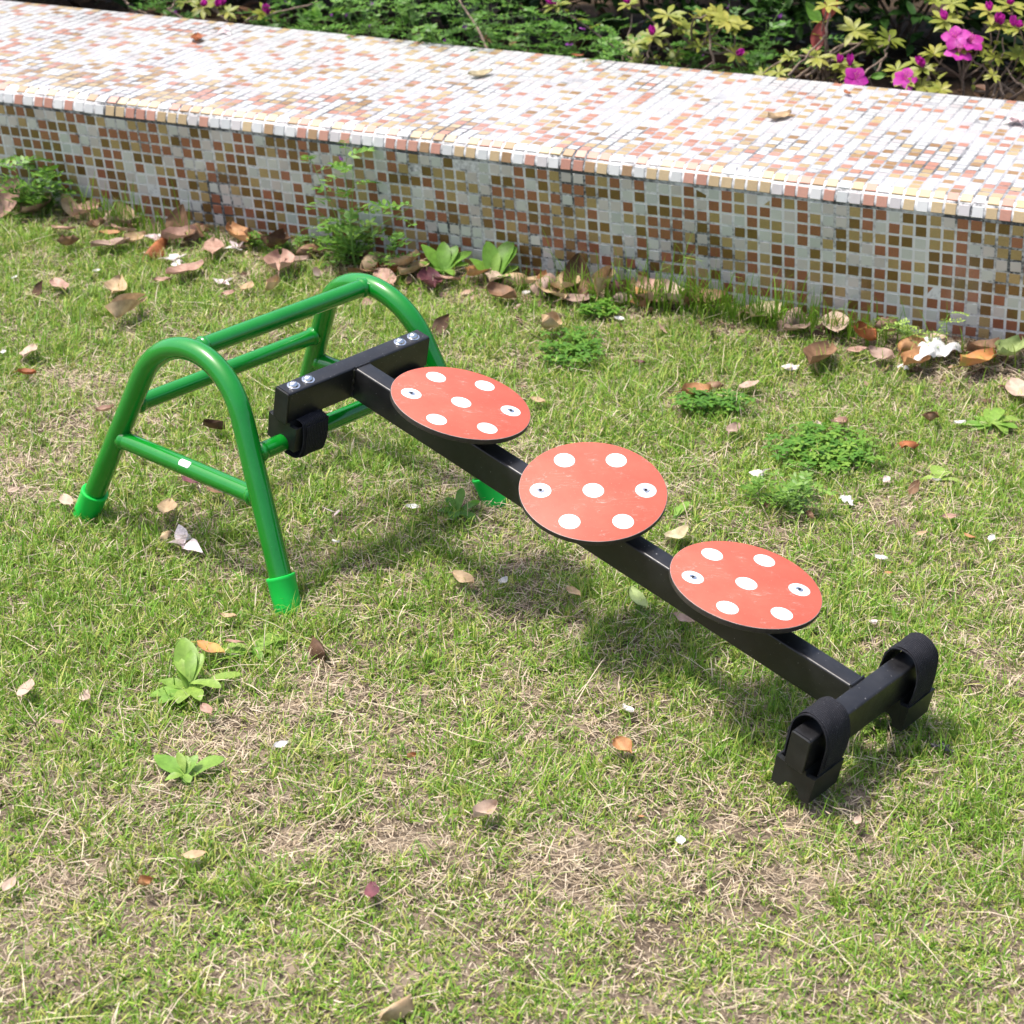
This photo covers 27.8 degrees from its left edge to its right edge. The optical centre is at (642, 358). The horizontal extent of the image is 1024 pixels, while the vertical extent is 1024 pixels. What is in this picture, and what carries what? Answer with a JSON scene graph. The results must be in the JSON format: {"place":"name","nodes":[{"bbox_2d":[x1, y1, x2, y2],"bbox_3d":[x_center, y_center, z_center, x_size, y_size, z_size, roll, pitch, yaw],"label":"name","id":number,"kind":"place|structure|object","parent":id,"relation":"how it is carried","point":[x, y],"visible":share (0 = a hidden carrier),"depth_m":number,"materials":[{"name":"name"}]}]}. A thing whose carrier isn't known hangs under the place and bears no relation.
{"place":"outdoors","nodes":[
{"label":"outdoors","id":0,"kind":"place"},
{"bbox_2d":[0,198,1023,1023],"bbox_3d":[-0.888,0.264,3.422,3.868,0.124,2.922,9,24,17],"label":"lawn grass","id":1,"kind":"structure","parent":0,"point":[960,712],"depth_m":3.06,"materials":[{"name":"plant"}]},
{"bbox_2d":[0,177,20,217],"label":"dead leaf","id":2,"kind":"object","parent":1,"relation":"on","point":[5,205],"visible":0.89,"depth_m":4.82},
{"bbox_2d":[14,196,53,214],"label":"dead leaf","id":3,"kind":"object","parent":1,"relation":"on","point":[33,208],"visible":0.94,"depth_m":4.80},
{"bbox_2d":[0,155,76,218],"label":"vetch plant","id":4,"kind":"object","parent":1,"relation":"on","point":[56,187],"visible":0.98,"depth_m":4.81,"materials":[{"name":"green plant"}]},
{"bbox_2d":[66,198,98,217],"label":"dead leaf","id":5,"kind":"object","parent":1,"relation":"on","point":[76,211],"visible":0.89,"depth_m":4.82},
{"bbox_2d":[61,193,80,218],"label":"dead leaf","id":6,"kind":"object","parent":5,"relation":"on","point":[65,204],"visible":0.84,"depth_m":4.83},
{"bbox_2d":[83,237,130,248],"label":"dead leaf","id":7,"kind":"object","parent":1,"relation":"on","point":[114,241],"visible":1,"depth_m":4.62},
{"bbox_2d":[104,274,126,298],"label":"dead leaf","id":8,"kind":"object","parent":1,"relation":"on","point":[112,284],"visible":1,"depth_m":4.40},
{"bbox_2d":[24,172,206,242],"bbox_3d":[-1.207,-0.364,4.738,0.468,0.168,0.148,10,24,19],"label":"long grass clump","id":9,"kind":"object","parent":1,"relation":"on","point":[119,213],"visible":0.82,"depth_m":4.75,"materials":[{"name":"plant"}]},
{"bbox_2d":[105,293,146,320],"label":"dead leaf","id":10,"kind":"object","parent":1,"relation":"on","point":[119,306],"visible":1,"depth_m":4.24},
{"bbox_2d":[141,237,168,261],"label":"dead leaf","id":11,"kind":"object","parent":1,"relation":"on","point":[157,245],"visible":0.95,"depth_m":4.61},
{"bbox_2d":[157,498,176,518],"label":"dead leaf","id":12,"kind":"object","parent":1,"relation":"on","point":[167,505],"visible":1,"depth_m":3.46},
{"bbox_2d":[152,225,197,238],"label":"dead leaf","id":13,"kind":"object","parent":1,"relation":"on","point":[173,232],"visible":1,"depth_m":4.69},
{"bbox_2d":[165,204,187,227],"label":"dead leaf","id":14,"kind":"object","parent":1,"relation":"on","point":[171,220],"visible":0.52,"depth_m":4.75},
{"bbox_2d":[157,259,204,276],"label":"dead leaf","id":15,"kind":"object","parent":1,"relation":"on","point":[180,268],"visible":1,"depth_m":4.50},
{"bbox_2d":[166,524,201,551],"bbox_3d":[-0.738,0.293,3.365,0.060,0.023,0.090,2,23,0],"label":"fallen blossom","id":16,"kind":"object","parent":1,"relation":"on","point":[193,544],"visible":1,"depth_m":3.35,"materials":[{"name":"white plant"}]},
{"bbox_2d":[154,752,224,785],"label":"broadleaf weed","id":17,"kind":"object","parent":1,"relation":"on","point":[186,765],"visible":1,"depth_m":2.75,"materials":[{"name":"green plant"}]},
{"bbox_2d":[149,638,243,703],"bbox_3d":[-0.643,0.459,2.951,0.108,0.068,0.108,7,23,13],"label":"broadleaf weed","id":18,"kind":"object","parent":1,"relation":"on","point":[188,664],"visible":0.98,"depth_m":2.96,"materials":[{"name":"green plant"}]},
{"bbox_2d":[191,640,224,652],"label":"dead leaf","id":19,"kind":"object","parent":1,"relation":"on","point":[212,647],"visible":0.98,"depth_m":3.04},
{"bbox_2d":[204,237,224,258],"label":"dead leaf","id":20,"kind":"object","parent":1,"relation":"on","point":[215,245],"visible":1,"depth_m":4.62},
{"bbox_2d":[225,221,250,241],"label":"dead leaf","id":21,"kind":"object","parent":1,"relation":"on","point":[233,228],"visible":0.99,"depth_m":4.71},
{"bbox_2d":[221,632,284,659],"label":"broadleaf weed","id":22,"kind":"object","parent":1,"relation":"on","point":[259,654],"visible":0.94,"depth_m":3.06,"materials":[{"name":"green plant"}]},
{"bbox_2d":[260,228,289,248],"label":"dead leaf","id":23,"kind":"object","parent":1,"relation":"on","point":[278,236],"visible":0.97,"depth_m":4.62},
{"bbox_2d":[263,248,294,274],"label":"dead leaf","id":24,"kind":"object","parent":1,"relation":"on","point":[272,258],"visible":1,"depth_m":4.54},
{"bbox_2d":[245,226,320,255],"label":"vetch plant","id":25,"kind":"object","parent":1,"relation":"on","point":[289,244],"visible":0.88,"depth_m":4.65,"materials":[{"name":"green plant"}]},
{"bbox_2d":[73,273,507,615],"bbox_3d":[-0.588,0.092,3.431,0.530,0.382,0.524,18,28,34],"label":"trestle stand","id":26,"kind":"object","parent":1,"relation":"on","point":[253,490],"visible":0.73,"depth_m":3.31,"materials":[{"name":"green paint"}]},
{"bbox_2d":[268,330,938,804],"bbox_3d":[-0.085,0.255,3.054,1.084,0.178,0.306,30,35,30],"label":"balance board","id":27,"kind":"object","parent":26,"relation":"on","point":[606,502],"visible":0.98,"depth_m":2.98,"materials":[{"name":"black plastic"}]},
{"bbox_2d":[308,636,326,660],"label":"dead leaf","id":28,"kind":"object","parent":1,"relation":"on","point":[318,649],"visible":1,"depth_m":3.05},
{"bbox_2d":[313,207,385,266],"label":"vetch plant","id":29,"kind":"object","parent":1,"relation":"on","point":[330,229],"visible":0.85,"depth_m":4.60,"materials":[{"name":"green plant"}]},
{"bbox_2d":[300,139,416,267],"bbox_3d":[-0.625,-0.316,4.483,0.208,0.318,0.281,-8,25,-23],"label":"vetch plant","id":30,"kind":"object","parent":1,"relation":"on","point":[350,212],"visible":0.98,"depth_m":4.52,"materials":[{"name":"green plant"}]},
{"bbox_2d":[358,251,384,272],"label":"dead leaf","id":31,"kind":"object","parent":1,"relation":"on","point":[365,263],"visible":0.7,"depth_m":4.55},
{"bbox_2d":[373,268,395,285],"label":"dead leaf","id":32,"kind":"object","parent":1,"relation":"on","point":[386,275],"visible":0.84,"depth_m":4.49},
{"bbox_2d":[367,231,419,274],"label":"vetch plant","id":33,"kind":"object","parent":1,"relation":"on","point":[395,246],"visible":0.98,"depth_m":4.52,"materials":[{"name":"green plant"}]},
{"bbox_2d":[376,994,413,1023],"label":"dead leaf","id":34,"kind":"object","parent":1,"relation":"on","point":[404,1006],"visible":1,"depth_m":2.33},
{"bbox_2d":[383,249,420,266],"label":"dead leaf","id":35,"kind":"object","parent":1,"relation":"on","point":[405,260],"visible":0.97,"depth_m":4.54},
{"bbox_2d":[392,258,429,278],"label":"dead leaf","id":36,"kind":"object","parent":1,"relation":"on","point":[413,267],"visible":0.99,"depth_m":4.52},
{"bbox_2d":[417,266,442,287],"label":"dead leaf","id":37,"kind":"object","parent":1,"relation":"on","point":[425,276],"visible":1,"depth_m":4.47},
{"bbox_2d":[432,314,448,334],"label":"dead leaf","id":38,"kind":"object","parent":1,"relation":"on","point":[440,322],"visible":0.75,"depth_m":4.23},
{"bbox_2d":[420,242,471,280],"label":"broadleaf weed","id":39,"kind":"object","parent":1,"relation":"on","point":[443,258],"visible":0.95,"depth_m":4.54,"materials":[{"name":"green plant"}]},
{"bbox_2d":[438,488,479,519],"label":"broadleaf weed","id":40,"kind":"object","parent":1,"relation":"on","point":[458,499],"visible":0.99,"depth_m":3.48,"materials":[{"name":"green plant"}]},
{"bbox_2d":[448,570,473,582],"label":"dead leaf","id":41,"kind":"object","parent":1,"relation":"on","point":[459,575],"visible":1,"depth_m":3.25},
{"bbox_2d":[467,799,497,823],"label":"dead leaf","id":42,"kind":"object","parent":1,"relation":"on","point":[483,807],"visible":1,"depth_m":2.68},
{"bbox_2d":[470,241,517,281],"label":"broadleaf weed","id":43,"kind":"object","parent":1,"relation":"on","point":[500,257],"visible":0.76,"depth_m":4.50,"materials":[{"name":"green plant"}]},
{"bbox_2d":[481,282,516,297],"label":"dead leaf","id":44,"kind":"object","parent":1,"relation":"on","point":[496,289],"visible":1,"depth_m":4.40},
{"bbox_2d":[0,0,1023,351],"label":"mosaic bench","id":45,"kind":"object","parent":1,"relation":"on","point":[860,196],"visible":0.91,"depth_m":4.57,"materials":[{"name":"multicoloured tile"}]},
{"bbox_2d":[5,206,1022,403],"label":"leaf crumbs","id":46,"kind":"object","parent":1,"relation":"on","point":[316,271],"visible":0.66,"depth_m":4.41,"materials":[{"name":"plant"}]},
{"bbox_2d":[182,223,205,245],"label":"dead leaf","id":47,"kind":"object","parent":46,"relation":"on","point":[195,236],"visible":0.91,"depth_m":4.70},
{"bbox_2d":[6,0,1023,101],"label":"bed soil","id":48,"kind":"structure","parent":1,"relation":"on","point":[934,40],"depth_m":5.94,"materials":[{"name":"soil"}]},
{"bbox_2d":[129,0,198,18],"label":"vetch thicket","id":49,"kind":"object","parent":48,"relation":"on","point":[187,14],"visible":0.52,"depth_m":5.71,"materials":[{"name":"green plant"}]},
{"bbox_2d":[124,0,317,23],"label":"azalea bush","id":50,"kind":"object","parent":48,"relation":"on","point":[200,6],"visible":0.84,"depth_m":5.55,"materials":[{"name":"yellow plant"}]},
{"bbox_2d":[234,0,331,30],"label":"vetch thicket","id":51,"kind":"object","parent":48,"relation":"on","point":[264,23],"visible":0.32,"depth_m":5.54,"materials":[{"name":"green plant"}]},
{"bbox_2d":[283,0,350,32],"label":"lilac plant","id":52,"kind":"object","parent":48,"relation":"on","point":[313,17],"visible":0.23,"depth_m":5.47,"materials":[{"name":"green plant"}]},
{"bbox_2d":[270,0,401,35],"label":"vetch thicket","id":53,"kind":"object","parent":48,"relation":"on","point":[365,23],"visible":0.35,"depth_m":5.46,"materials":[{"name":"green plant"}]},
{"bbox_2d":[224,0,520,33],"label":"garden shrub","id":54,"kind":"object","parent":48,"relation":"on","point":[444,20],"visible":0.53,"depth_m":5.76,"materials":[{"name":"green plant"}]},
{"bbox_2d":[346,0,440,41],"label":"vetch thicket","id":55,"kind":"object","parent":48,"relation":"on","point":[377,31],"visible":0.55,"depth_m":5.37,"materials":[{"name":"green plant"}]},
{"bbox_2d":[387,0,504,47],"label":"vetch thicket","id":56,"kind":"object","parent":48,"relation":"on","point":[448,40],"visible":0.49,"depth_m":5.31,"materials":[{"name":"green plant"}]},
{"bbox_2d":[427,0,548,52],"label":"vetch thicket","id":57,"kind":"object","parent":48,"relation":"on","point":[492,34],"visible":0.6,"depth_m":5.29,"materials":[{"name":"green plant"}]},
{"bbox_2d":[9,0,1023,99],"bbox_3d":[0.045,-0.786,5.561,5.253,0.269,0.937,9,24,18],"label":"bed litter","id":58,"kind":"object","parent":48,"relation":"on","point":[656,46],"visible":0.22,"depth_m":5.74,"materials":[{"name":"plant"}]},
{"bbox_2d":[494,0,627,57],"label":"vetch thicket","id":59,"kind":"object","parent":48,"relation":"on","point":[556,26],"visible":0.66,"depth_m":5.23,"materials":[{"name":"green plant"}]},
{"bbox_2d":[568,24,650,63],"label":"vetch thicket","id":60,"kind":"object","parent":48,"relation":"on","point":[602,55],"visible":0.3,"depth_m":5.21,"materials":[{"name":"green plant"}]},
{"bbox_2d":[477,0,799,62],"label":"garden shrub","id":61,"kind":"object","parent":48,"relation":"on","point":[615,23],"visible":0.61,"depth_m":5.65,"materials":[{"name":"green plant"}]},
{"bbox_2d":[543,0,752,69],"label":"azalea bush","id":62,"kind":"object","parent":48,"relation":"on","point":[721,18],"visible":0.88,"depth_m":5.16,"materials":[{"name":"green plant"}]},
{"bbox_2d":[655,28,738,71],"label":"vetch thicket","id":63,"kind":"object","parent":48,"relation":"on","point":[698,55],"visible":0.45,"depth_m":5.21,"materials":[{"name":"green plant"}]},
{"bbox_2d":[684,0,842,78],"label":"vetch thicket","id":64,"kind":"object","parent":48,"relation":"on","point":[761,54],"visible":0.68,"depth_m":5.32,"materials":[{"name":"green plant"}]},
{"bbox_2d":[805,1,821,80],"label":"broad leaved shoot","id":65,"kind":"object","parent":48,"relation":"on","point":[813,15],"visible":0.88,"depth_m":5.05,"materials":[{"name":"green plant"}]},
{"bbox_2d":[810,21,824,80],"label":"broad leaved shoot","id":66,"kind":"object","parent":48,"relation":"on","point":[815,39],"visible":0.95,"depth_m":5.04,"materials":[{"name":"red plant"}]},
{"bbox_2d":[754,0,905,85],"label":"azalea bush","id":67,"kind":"object","parent":48,"relation":"on","point":[854,74],"visible":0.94,"depth_m":5.03,"materials":[{"name":"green plant"}]},
{"bbox_2d":[741,0,1023,77],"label":"garden shrub","id":68,"kind":"object","parent":48,"relation":"on","point":[974,20],"visible":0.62,"depth_m":5.36,"materials":[{"name":"green plant"}]},
{"bbox_2d":[882,0,1023,100],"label":"azalea bush","id":69,"kind":"object","parent":48,"relation":"on","point":[960,43],"visible":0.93,"depth_m":4.88,"materials":[{"name":"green plant"}]},
{"bbox_2d":[453,260,579,302],"bbox_3d":[-0.276,-0.173,4.436,0.288,0.088,0.111,11,24,21],"label":"long grass clump","id":70,"kind":"object","parent":1,"relation":"on","point":[516,285],"visible":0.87,"depth_m":4.45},
{"bbox_2d":[530,273,556,301],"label":"dead leaf","id":71,"kind":"object","parent":1,"relation":"on","point":[534,287],"visible":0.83,"depth_m":4.43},
{"bbox_2d":[540,311,561,328],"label":"dead leaf","id":72,"kind":"object","parent":1,"relation":"on","point":[550,319],"visible":1,"depth_m":4.21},
{"bbox_2d":[533,326,605,373],"bbox_3d":[-0.146,-0.018,4.151,0.146,0.043,0.192,5,23,8],"label":"clover patch","id":73,"kind":"object","parent":1,"relation":"on","point":[578,337],"visible":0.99,"depth_m":4.13,"materials":[{"name":"green plant"}]},
{"bbox_2d":[562,253,590,293],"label":"dead leaf","id":74,"kind":"object","parent":1,"relation":"on","point":[577,259],"visible":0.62,"depth_m":4.43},
{"bbox_2d":[576,294,624,322],"bbox_3d":[-0.085,-0.101,4.332,0.104,0.041,0.094,5,23,8],"label":"clover patch","id":75,"kind":"object","parent":1,"relation":"on","point":[600,312],"visible":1,"depth_m":4.32,"materials":[{"name":"green plant"}]},
{"bbox_2d":[592,265,614,301],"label":"dead leaf","id":76,"kind":"object","parent":1,"relation":"on","point":[600,283],"visible":0.9,"depth_m":4.38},
{"bbox_2d":[514,248,693,313],"bbox_3d":[-0.090,-0.175,4.353,0.421,0.162,0.133,10,24,20],"label":"long grass clump","id":77,"kind":"object","parent":1,"relation":"on","point":[593,290],"visible":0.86,"depth_m":4.37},
{"bbox_2d":[612,736,631,752],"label":"dead leaf","id":78,"kind":"object","parent":1,"relation":"on","point":[623,743],"visible":1,"depth_m":2.82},
{"bbox_2d":[627,585,647,608],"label":"dead leaf","id":79,"kind":"object","parent":1,"relation":"on","point":[635,594],"visible":1,"depth_m":3.19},
{"bbox_2d":[630,287,652,307],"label":"dead leaf","id":80,"kind":"object","parent":1,"relation":"on","point":[642,303],"visible":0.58,"depth_m":4.36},
{"bbox_2d":[630,274,661,301],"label":"dead leaf","id":81,"kind":"object","parent":80,"relation":"on","point":[650,296],"visible":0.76,"depth_m":4.39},
{"bbox_2d":[659,524,688,544],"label":"dead leaf","id":82,"kind":"object","parent":1,"relation":"on","point":[679,532],"visible":1,"depth_m":3.39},
{"bbox_2d":[527,226,858,340],"bbox_3d":[0.095,-0.163,4.269,0.730,0.216,0.194,11,24,21],"label":"long grass clump","id":83,"kind":"object","parent":1,"relation":"on","point":[694,291],"visible":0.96,"depth_m":4.30,"materials":[{"name":"plant"}]},
{"bbox_2d":[672,286,727,304],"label":"dead leaf","id":84,"kind":"object","parent":1,"relation":"on","point":[685,299],"visible":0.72,"depth_m":4.34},
{"bbox_2d":[668,387,755,415],"bbox_3d":[0.129,0.088,3.908,0.169,0.040,0.105,7,23,12],"label":"clover patch","id":85,"kind":"object","parent":1,"relation":"on","point":[699,399],"visible":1,"depth_m":3.90,"materials":[{"name":"green plant"}]},
{"bbox_2d":[674,382,712,393],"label":"dead leaf","id":86,"kind":"object","parent":85,"relation":"on","point":[696,385],"visible":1,"depth_m":3.95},
{"bbox_2d":[614,245,914,346],"bbox_3d":[0.273,-0.123,4.238,0.722,0.160,0.148,9,24,17],"label":"long grass clump","id":87,"kind":"object","parent":1,"relation":"on","point":[773,315],"visible":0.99,"depth_m":4.25,"materials":[{"name":"plant"}]},
{"bbox_2d":[735,469,837,521],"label":"vetch plant","id":88,"kind":"object","parent":1,"relation":"on","point":[787,492],"visible":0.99,"depth_m":3.53,"materials":[{"name":"green plant"}]},
{"bbox_2d":[777,307,804,338],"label":"dead leaf","id":89,"kind":"object","parent":1,"relation":"on","point":[780,323],"visible":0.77,"depth_m":4.25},
{"bbox_2d":[803,340,836,367],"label":"dead leaf","id":90,"kind":"object","parent":1,"relation":"on","point":[812,352],"visible":1,"depth_m":4.12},
{"bbox_2d":[762,421,884,474],"bbox_3d":[0.329,0.168,3.747,0.230,0.039,0.208,18,28,34],"label":"clover patch","id":91,"kind":"object","parent":1,"relation":"on","point":[809,433],"visible":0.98,"depth_m":3.73,"materials":[{"name":"green plant"}]},
{"bbox_2d":[802,323,848,339],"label":"dead leaf","id":92,"kind":"object","parent":1,"relation":"on","point":[818,332],"visible":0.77,"depth_m":4.23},
{"bbox_2d":[822,311,849,331],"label":"dead leaf","id":93,"kind":"object","parent":1,"relation":"on","point":[836,328],"visible":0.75,"depth_m":4.24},
{"bbox_2d":[779,285,946,347],"bbox_3d":[0.426,-0.078,4.163,0.353,0.131,0.138,13,25,25],"label":"long grass clump","id":94,"kind":"object","parent":1,"relation":"on","point":[848,331],"visible":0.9,"depth_m":4.20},
{"bbox_2d":[852,320,876,340],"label":"dead leaf","id":95,"kind":"object","parent":1,"relation":"on","point":[870,334],"visible":0.99,"depth_m":4.17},
{"bbox_2d":[861,345,894,358],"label":"dead leaf","id":96,"kind":"object","parent":1,"relation":"on","point":[887,353],"visible":1,"depth_m":4.12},
{"bbox_2d":[897,335,925,355],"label":"dead leaf","id":97,"kind":"object","parent":1,"relation":"on","point":[906,344],"visible":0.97,"depth_m":4.15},
{"bbox_2d":[898,346,930,367],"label":"dead leaf","id":98,"kind":"object","parent":1,"relation":"on","point":[907,359],"visible":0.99,"depth_m":4.10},
{"bbox_2d":[874,311,969,347],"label":"wispy weed","id":99,"kind":"object","parent":1,"relation":"on","point":[901,327],"visible":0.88,"depth_m":4.16,"materials":[{"name":"green plant"}]},
{"bbox_2d":[914,336,961,360],"bbox_3d":[0.576,-0.019,4.127,0.076,0.035,0.140,20,29,37],"label":"crumpled tissue","id":100,"kind":"object","parent":1,"relation":"on","point":[933,350],"visible":1,"depth_m":4.12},
{"bbox_2d":[853,308,1023,373],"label":"long grass clump","id":101,"kind":"object","parent":1,"relation":"on","point":[962,347],"visible":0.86,"depth_m":4.14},
{"bbox_2d":[920,465,962,483],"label":"broadleaf weed","id":102,"kind":"object","parent":1,"relation":"on","point":[934,469],"visible":0.96,"depth_m":3.68,"materials":[{"name":"green plant"}]},
{"bbox_2d":[951,347,996,367],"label":"dead leaf","id":103,"kind":"object","parent":1,"relation":"on","point":[976,357],"visible":1,"depth_m":4.11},
{"bbox_2d":[958,337,1000,351],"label":"dead leaf","id":104,"kind":"object","parent":1,"relation":"on","point":[975,346],"visible":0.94,"depth_m":4.16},
{"bbox_2d":[960,408,1019,434],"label":"broadleaf weed","id":105,"kind":"object","parent":1,"relation":"on","point":[993,414],"visible":1,"depth_m":3.89,"materials":[{"name":"green plant"}]},
{"bbox_2d":[992,335,1023,355],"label":"dead leaf","id":106,"kind":"object","parent":1,"relation":"on","point":[1002,345],"visible":0.97,"depth_m":4.15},
{"bbox_2d":[1004,377,1023,397],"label":"dead leaf","id":107,"kind":"object","parent":1,"relation":"on","point":[1014,386],"visible":1,"depth_m":4.01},
{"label":"dead leaf","id":108,"kind":"object","parent":1,"relation":"on","visible":0},
{"bbox_2d":[654,278,685,304],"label":"dead leaf","id":109,"kind":"object","parent":108,"relation":"on","point":[670,294],"visible":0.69,"depth_m":4.33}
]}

